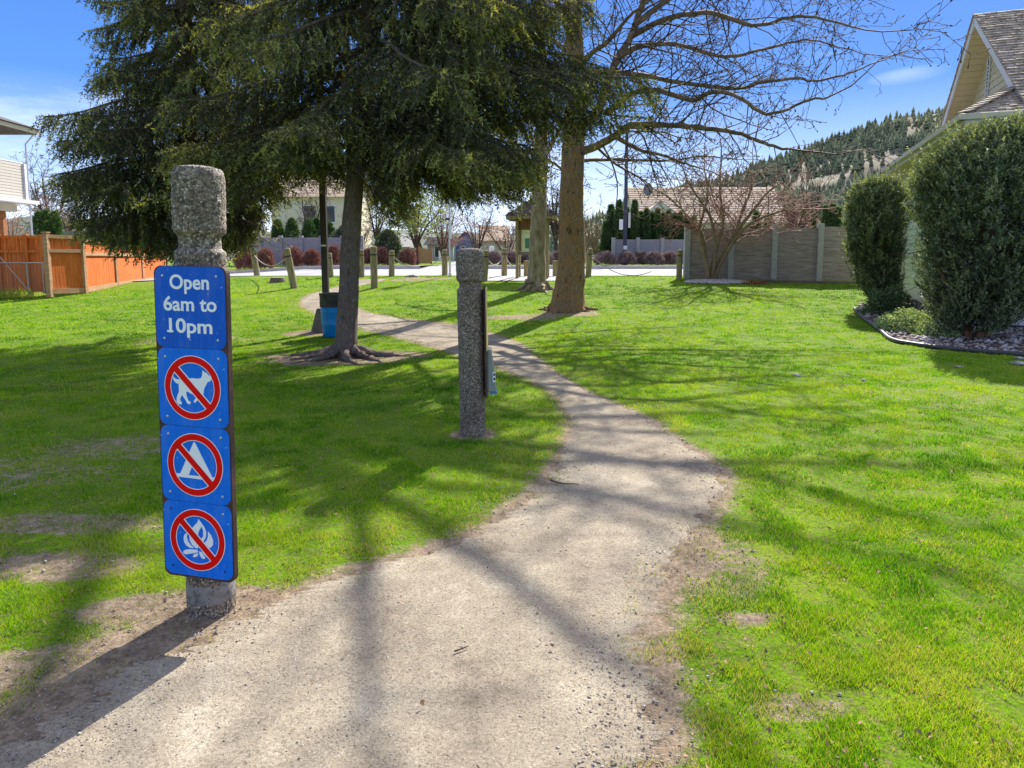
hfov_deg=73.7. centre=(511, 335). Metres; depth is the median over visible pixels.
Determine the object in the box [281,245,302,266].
red shrub
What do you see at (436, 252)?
window
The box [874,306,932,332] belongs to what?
shrub
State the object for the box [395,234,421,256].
house
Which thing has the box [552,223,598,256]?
bare tree
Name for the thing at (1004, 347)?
river stones
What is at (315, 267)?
kerb
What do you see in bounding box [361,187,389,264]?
bare tree
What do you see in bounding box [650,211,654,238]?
cedar tree
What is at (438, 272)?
road
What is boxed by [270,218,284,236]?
cedar tree
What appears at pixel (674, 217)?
cedar tree
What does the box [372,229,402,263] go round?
evergreen shrub
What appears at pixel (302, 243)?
panel fence
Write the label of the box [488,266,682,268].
kerb
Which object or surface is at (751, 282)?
red leaves
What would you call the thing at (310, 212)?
bare tree
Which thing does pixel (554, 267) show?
wooden post
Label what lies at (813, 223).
cedar tree
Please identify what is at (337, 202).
house
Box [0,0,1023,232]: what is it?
sky
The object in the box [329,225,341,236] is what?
evergreen shrub
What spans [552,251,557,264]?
lavender bush
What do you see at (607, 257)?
lavender bush
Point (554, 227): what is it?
bare tree
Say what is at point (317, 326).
park lamp
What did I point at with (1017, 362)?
boulder
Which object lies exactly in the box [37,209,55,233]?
cedar tree
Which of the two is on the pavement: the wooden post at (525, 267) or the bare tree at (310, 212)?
the wooden post at (525, 267)
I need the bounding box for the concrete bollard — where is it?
[456,248,496,436]
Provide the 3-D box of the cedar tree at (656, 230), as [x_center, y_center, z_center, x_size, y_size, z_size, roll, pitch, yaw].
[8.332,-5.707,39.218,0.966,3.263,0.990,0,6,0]
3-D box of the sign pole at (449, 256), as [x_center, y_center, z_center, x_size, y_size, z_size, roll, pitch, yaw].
[-2.235,-4.080,24.393,0.355,3.960,0.160,0,6,0]
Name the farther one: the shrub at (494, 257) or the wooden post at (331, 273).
the shrub at (494, 257)
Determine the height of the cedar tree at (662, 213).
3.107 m
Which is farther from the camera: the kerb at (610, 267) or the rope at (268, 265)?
the kerb at (610, 267)
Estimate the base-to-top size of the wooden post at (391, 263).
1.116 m
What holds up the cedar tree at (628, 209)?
on the ground at (28, 547)
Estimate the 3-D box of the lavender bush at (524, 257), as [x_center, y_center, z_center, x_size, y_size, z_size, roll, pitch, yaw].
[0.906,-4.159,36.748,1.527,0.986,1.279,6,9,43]
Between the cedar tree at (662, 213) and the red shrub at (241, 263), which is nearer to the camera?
the red shrub at (241, 263)
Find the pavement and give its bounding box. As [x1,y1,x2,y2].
[488,275,555,280]
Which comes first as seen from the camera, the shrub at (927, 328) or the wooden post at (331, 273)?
the shrub at (927, 328)
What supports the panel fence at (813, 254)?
on the ground at (28, 547)
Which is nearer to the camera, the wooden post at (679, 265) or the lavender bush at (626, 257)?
the wooden post at (679, 265)
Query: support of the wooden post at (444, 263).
on the ground at (28, 547)
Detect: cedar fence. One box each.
[0,234,45,292]
[40,232,167,296]
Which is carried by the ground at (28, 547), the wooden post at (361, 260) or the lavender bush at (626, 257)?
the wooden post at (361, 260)
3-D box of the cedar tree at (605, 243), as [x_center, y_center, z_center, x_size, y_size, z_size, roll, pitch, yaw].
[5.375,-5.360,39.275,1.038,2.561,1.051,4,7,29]
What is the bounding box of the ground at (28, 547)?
[0,259,1023,767]
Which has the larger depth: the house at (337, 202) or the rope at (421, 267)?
the house at (337, 202)
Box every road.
[138,269,682,280]
[421,262,455,268]
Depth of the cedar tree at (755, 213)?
29.53 m
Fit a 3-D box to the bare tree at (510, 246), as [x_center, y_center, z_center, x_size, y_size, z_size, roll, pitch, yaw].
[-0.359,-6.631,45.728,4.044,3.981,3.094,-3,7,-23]
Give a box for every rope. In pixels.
[254,255,284,265]
[395,257,441,267]
[592,256,651,275]
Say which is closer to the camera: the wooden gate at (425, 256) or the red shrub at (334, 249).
the red shrub at (334, 249)
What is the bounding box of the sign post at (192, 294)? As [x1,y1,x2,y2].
[154,165,237,619]
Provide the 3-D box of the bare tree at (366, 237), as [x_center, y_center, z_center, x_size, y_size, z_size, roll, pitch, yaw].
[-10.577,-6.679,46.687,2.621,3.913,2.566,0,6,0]
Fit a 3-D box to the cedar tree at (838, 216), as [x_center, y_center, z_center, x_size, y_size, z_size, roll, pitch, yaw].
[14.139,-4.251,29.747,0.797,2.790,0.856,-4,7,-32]
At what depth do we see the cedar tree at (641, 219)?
39.38 m
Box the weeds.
[0,286,36,299]
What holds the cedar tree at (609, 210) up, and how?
on the ground at (28, 547)
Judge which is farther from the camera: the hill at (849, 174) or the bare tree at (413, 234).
the hill at (849, 174)
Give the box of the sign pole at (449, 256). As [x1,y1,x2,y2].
[444,199,453,276]
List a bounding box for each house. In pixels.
[0,116,42,234]
[272,173,373,265]
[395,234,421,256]
[423,237,458,260]
[456,231,477,250]
[478,225,509,254]
[619,184,785,228]
[877,9,1023,324]
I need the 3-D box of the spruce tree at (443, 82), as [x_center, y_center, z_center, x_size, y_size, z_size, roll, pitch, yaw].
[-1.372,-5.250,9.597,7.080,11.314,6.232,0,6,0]
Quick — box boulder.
[1008,360,1023,364]
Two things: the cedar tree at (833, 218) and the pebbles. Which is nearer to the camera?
the pebbles
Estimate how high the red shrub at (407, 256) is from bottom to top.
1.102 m
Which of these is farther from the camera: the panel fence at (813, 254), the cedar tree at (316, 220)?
the cedar tree at (316, 220)
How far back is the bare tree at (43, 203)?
54.57 m
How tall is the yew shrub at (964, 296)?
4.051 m
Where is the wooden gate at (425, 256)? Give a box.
[418,246,431,263]
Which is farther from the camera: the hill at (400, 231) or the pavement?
the hill at (400, 231)
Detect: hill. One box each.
[6,216,515,259]
[512,114,941,258]
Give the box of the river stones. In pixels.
[856,298,1023,351]
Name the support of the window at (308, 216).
in the house at (337, 202)
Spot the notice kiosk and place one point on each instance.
(522, 235)
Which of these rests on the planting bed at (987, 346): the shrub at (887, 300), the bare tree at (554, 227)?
the shrub at (887, 300)
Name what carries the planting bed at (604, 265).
on the ground at (28, 547)
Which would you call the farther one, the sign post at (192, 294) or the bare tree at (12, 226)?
the bare tree at (12, 226)
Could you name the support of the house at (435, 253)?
on the ground at (28, 547)
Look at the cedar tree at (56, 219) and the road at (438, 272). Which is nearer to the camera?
the road at (438, 272)
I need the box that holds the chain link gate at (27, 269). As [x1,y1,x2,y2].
[0,257,45,293]
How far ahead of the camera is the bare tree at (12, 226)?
33.89 m
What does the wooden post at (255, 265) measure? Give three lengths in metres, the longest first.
1.138 x 0.219 x 0.214 m
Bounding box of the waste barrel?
[319,292,338,337]
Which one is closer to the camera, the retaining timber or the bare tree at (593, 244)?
the retaining timber
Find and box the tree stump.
[269,277,285,282]
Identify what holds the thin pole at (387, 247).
on the planting bed at (364, 265)
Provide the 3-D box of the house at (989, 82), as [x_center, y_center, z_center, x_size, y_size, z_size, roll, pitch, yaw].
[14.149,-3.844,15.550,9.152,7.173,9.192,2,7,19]
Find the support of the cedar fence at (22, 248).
on the ground at (28, 547)
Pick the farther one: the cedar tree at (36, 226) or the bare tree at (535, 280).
the cedar tree at (36, 226)
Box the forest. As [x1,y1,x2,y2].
[550,105,945,255]
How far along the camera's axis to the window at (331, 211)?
61.10 m
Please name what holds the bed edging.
on the ground at (28, 547)
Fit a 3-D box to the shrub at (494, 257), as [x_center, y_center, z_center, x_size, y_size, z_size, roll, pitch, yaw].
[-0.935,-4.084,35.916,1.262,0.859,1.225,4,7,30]
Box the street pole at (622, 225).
[619,133,630,264]
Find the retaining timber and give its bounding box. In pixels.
[759,279,854,282]
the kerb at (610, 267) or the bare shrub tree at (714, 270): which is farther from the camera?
the kerb at (610, 267)
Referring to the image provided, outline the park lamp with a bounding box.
[311,73,344,332]
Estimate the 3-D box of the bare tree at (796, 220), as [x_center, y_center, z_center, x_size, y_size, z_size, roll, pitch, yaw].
[11.824,-4.787,28.654,3.435,4.513,2.660,-6,9,-42]
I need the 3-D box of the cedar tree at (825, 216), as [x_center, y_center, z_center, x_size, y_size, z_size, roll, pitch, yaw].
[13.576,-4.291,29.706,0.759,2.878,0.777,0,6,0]
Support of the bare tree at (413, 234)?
on the ground at (28, 547)
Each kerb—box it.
[229,266,419,273]
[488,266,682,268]
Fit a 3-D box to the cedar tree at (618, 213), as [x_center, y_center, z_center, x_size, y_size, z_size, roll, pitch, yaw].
[6.089,-5.961,39.162,1.196,3.781,1.199,-6,9,-45]
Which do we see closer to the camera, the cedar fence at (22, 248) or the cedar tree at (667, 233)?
the cedar fence at (22, 248)
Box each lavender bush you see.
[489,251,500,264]
[507,250,522,264]
[521,255,528,263]
[549,253,554,264]
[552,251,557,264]
[592,250,618,264]
[616,251,638,264]
[634,251,646,264]
[642,250,665,264]
[662,251,676,264]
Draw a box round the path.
[0,279,723,767]
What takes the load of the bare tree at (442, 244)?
on the ground at (28, 547)
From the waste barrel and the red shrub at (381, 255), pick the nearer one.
the waste barrel
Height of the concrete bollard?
1.663 m
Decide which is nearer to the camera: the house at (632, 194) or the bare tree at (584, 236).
the bare tree at (584, 236)
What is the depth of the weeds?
19.43 m
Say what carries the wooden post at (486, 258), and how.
on the ground at (28, 547)
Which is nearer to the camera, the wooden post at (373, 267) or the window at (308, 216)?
the wooden post at (373, 267)
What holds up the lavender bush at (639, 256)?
on the planting bed at (604, 265)
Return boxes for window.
[303,205,315,222]
[327,205,335,222]
[434,246,448,257]
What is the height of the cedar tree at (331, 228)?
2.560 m
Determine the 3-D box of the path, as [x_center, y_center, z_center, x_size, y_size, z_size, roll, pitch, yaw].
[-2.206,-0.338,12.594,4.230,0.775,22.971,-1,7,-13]
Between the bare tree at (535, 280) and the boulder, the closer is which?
the boulder
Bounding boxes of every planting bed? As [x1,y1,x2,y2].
[229,265,428,270]
[488,265,682,265]
[858,300,1023,351]
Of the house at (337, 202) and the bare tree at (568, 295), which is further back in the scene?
the house at (337, 202)
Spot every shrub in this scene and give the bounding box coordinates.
[231,248,252,269]
[257,247,276,268]
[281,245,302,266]
[300,248,320,265]
[328,243,339,264]
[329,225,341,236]
[363,247,369,264]
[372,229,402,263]
[377,247,388,264]
[397,247,417,264]
[838,165,918,301]
[856,281,920,314]
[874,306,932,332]
[886,106,1023,338]
[908,316,963,338]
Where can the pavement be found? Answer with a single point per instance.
(502, 278)
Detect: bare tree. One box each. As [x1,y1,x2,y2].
[6,205,30,234]
[10,145,76,233]
[27,186,100,231]
[285,182,335,265]
[337,212,373,248]
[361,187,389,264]
[383,186,456,264]
[421,189,478,256]
[453,1,589,292]
[453,200,500,250]
[472,207,516,263]
[494,0,989,314]
[531,171,595,251]
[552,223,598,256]
[583,195,614,264]
[764,168,843,227]
[792,157,843,226]
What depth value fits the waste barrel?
12.22 m
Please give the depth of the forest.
542.12 m
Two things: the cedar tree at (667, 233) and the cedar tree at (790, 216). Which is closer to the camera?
the cedar tree at (790, 216)
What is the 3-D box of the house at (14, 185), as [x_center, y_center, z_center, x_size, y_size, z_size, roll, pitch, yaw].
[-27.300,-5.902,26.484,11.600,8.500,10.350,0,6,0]
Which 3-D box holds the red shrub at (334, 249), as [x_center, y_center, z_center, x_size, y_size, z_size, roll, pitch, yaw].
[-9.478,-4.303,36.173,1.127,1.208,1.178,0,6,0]
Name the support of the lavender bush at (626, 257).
on the planting bed at (604, 265)
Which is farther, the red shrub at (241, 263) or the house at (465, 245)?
the house at (465, 245)
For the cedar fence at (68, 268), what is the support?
on the ground at (28, 547)
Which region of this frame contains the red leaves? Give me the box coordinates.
[735,280,767,284]
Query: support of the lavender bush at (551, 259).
on the planting bed at (604, 265)
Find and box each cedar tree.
[28,209,46,234]
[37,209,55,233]
[47,209,64,234]
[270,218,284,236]
[283,217,300,236]
[299,218,317,236]
[312,216,319,236]
[327,221,335,236]
[597,220,610,264]
[606,204,616,264]
[611,198,623,264]
[623,207,629,238]
[628,199,641,238]
[638,211,643,264]
[640,207,651,264]
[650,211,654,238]
[651,208,663,238]
[661,212,666,232]
[663,208,674,264]
[672,212,676,264]
[674,210,683,238]
[750,210,759,227]
[762,212,772,227]
[783,205,795,227]
[799,209,808,227]
[808,212,818,227]
[820,205,831,226]
[828,202,837,226]
[832,206,844,226]
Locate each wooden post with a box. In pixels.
[250,250,259,275]
[283,248,297,288]
[328,253,333,276]
[359,250,364,276]
[370,246,377,288]
[389,250,394,276]
[442,250,447,274]
[482,250,488,281]
[501,248,506,275]
[524,260,527,275]
[553,260,556,275]
[585,248,592,276]
[676,250,682,278]
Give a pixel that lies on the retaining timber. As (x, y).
(786, 281)
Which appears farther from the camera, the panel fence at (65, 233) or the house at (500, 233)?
the house at (500, 233)
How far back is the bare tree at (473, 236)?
45.23 m
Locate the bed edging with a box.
[853,307,1023,356]
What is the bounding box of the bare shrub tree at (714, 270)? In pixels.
[626,98,842,278]
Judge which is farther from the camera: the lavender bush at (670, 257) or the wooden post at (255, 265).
the lavender bush at (670, 257)
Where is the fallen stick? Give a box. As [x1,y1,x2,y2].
[550,479,578,484]
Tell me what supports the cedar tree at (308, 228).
on the ground at (28, 547)
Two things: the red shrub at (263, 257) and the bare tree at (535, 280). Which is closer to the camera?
the bare tree at (535, 280)
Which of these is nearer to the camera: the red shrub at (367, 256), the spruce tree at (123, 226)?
the spruce tree at (123, 226)
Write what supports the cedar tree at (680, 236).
on the ground at (28, 547)
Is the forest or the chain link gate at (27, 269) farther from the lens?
the forest
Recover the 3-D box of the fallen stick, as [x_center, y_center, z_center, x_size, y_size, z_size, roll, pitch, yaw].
[0.328,0.940,4.355,0.193,0.010,0.039,3,7,24]
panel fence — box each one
[29,230,94,238]
[242,236,363,264]
[611,238,683,264]
[683,223,890,280]
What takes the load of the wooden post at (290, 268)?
on the ground at (28, 547)
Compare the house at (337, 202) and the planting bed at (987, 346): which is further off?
the house at (337, 202)
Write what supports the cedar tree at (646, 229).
on the ground at (28, 547)
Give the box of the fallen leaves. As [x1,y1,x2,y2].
[0,298,1023,767]
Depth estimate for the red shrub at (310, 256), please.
35.94 m
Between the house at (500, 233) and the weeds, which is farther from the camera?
the house at (500, 233)
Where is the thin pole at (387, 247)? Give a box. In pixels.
[387,230,387,265]
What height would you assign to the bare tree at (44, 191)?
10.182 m
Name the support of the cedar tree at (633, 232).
on the ground at (28, 547)
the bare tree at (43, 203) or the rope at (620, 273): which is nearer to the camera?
the rope at (620, 273)
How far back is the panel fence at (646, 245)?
38.25 m
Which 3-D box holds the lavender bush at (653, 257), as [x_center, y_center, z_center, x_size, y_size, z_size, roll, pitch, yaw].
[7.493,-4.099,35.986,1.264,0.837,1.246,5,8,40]
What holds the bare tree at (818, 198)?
on the ground at (28, 547)
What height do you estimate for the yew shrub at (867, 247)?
3.575 m
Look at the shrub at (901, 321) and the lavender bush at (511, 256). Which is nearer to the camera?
the shrub at (901, 321)
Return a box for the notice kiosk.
[505,198,558,278]
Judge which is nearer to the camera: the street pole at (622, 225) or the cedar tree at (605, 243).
the street pole at (622, 225)
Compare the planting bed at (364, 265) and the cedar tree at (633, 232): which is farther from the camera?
the cedar tree at (633, 232)
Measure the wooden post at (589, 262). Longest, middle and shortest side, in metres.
1.192 x 0.211 x 0.206 m
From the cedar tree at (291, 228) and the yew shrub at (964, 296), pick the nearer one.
the yew shrub at (964, 296)
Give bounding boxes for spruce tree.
[27,0,342,270]
[132,0,667,365]
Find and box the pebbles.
[684,278,748,283]
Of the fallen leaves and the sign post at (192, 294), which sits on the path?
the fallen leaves
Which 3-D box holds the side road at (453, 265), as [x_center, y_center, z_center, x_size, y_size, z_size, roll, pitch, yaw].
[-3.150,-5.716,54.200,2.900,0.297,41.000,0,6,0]
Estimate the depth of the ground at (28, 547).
4.20 m
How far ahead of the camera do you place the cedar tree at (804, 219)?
29.52 m
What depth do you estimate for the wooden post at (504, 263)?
24.68 m
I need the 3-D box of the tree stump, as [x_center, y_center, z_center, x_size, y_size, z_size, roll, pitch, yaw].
[-7.815,-1.826,22.779,0.560,0.226,0.552,0,6,0]

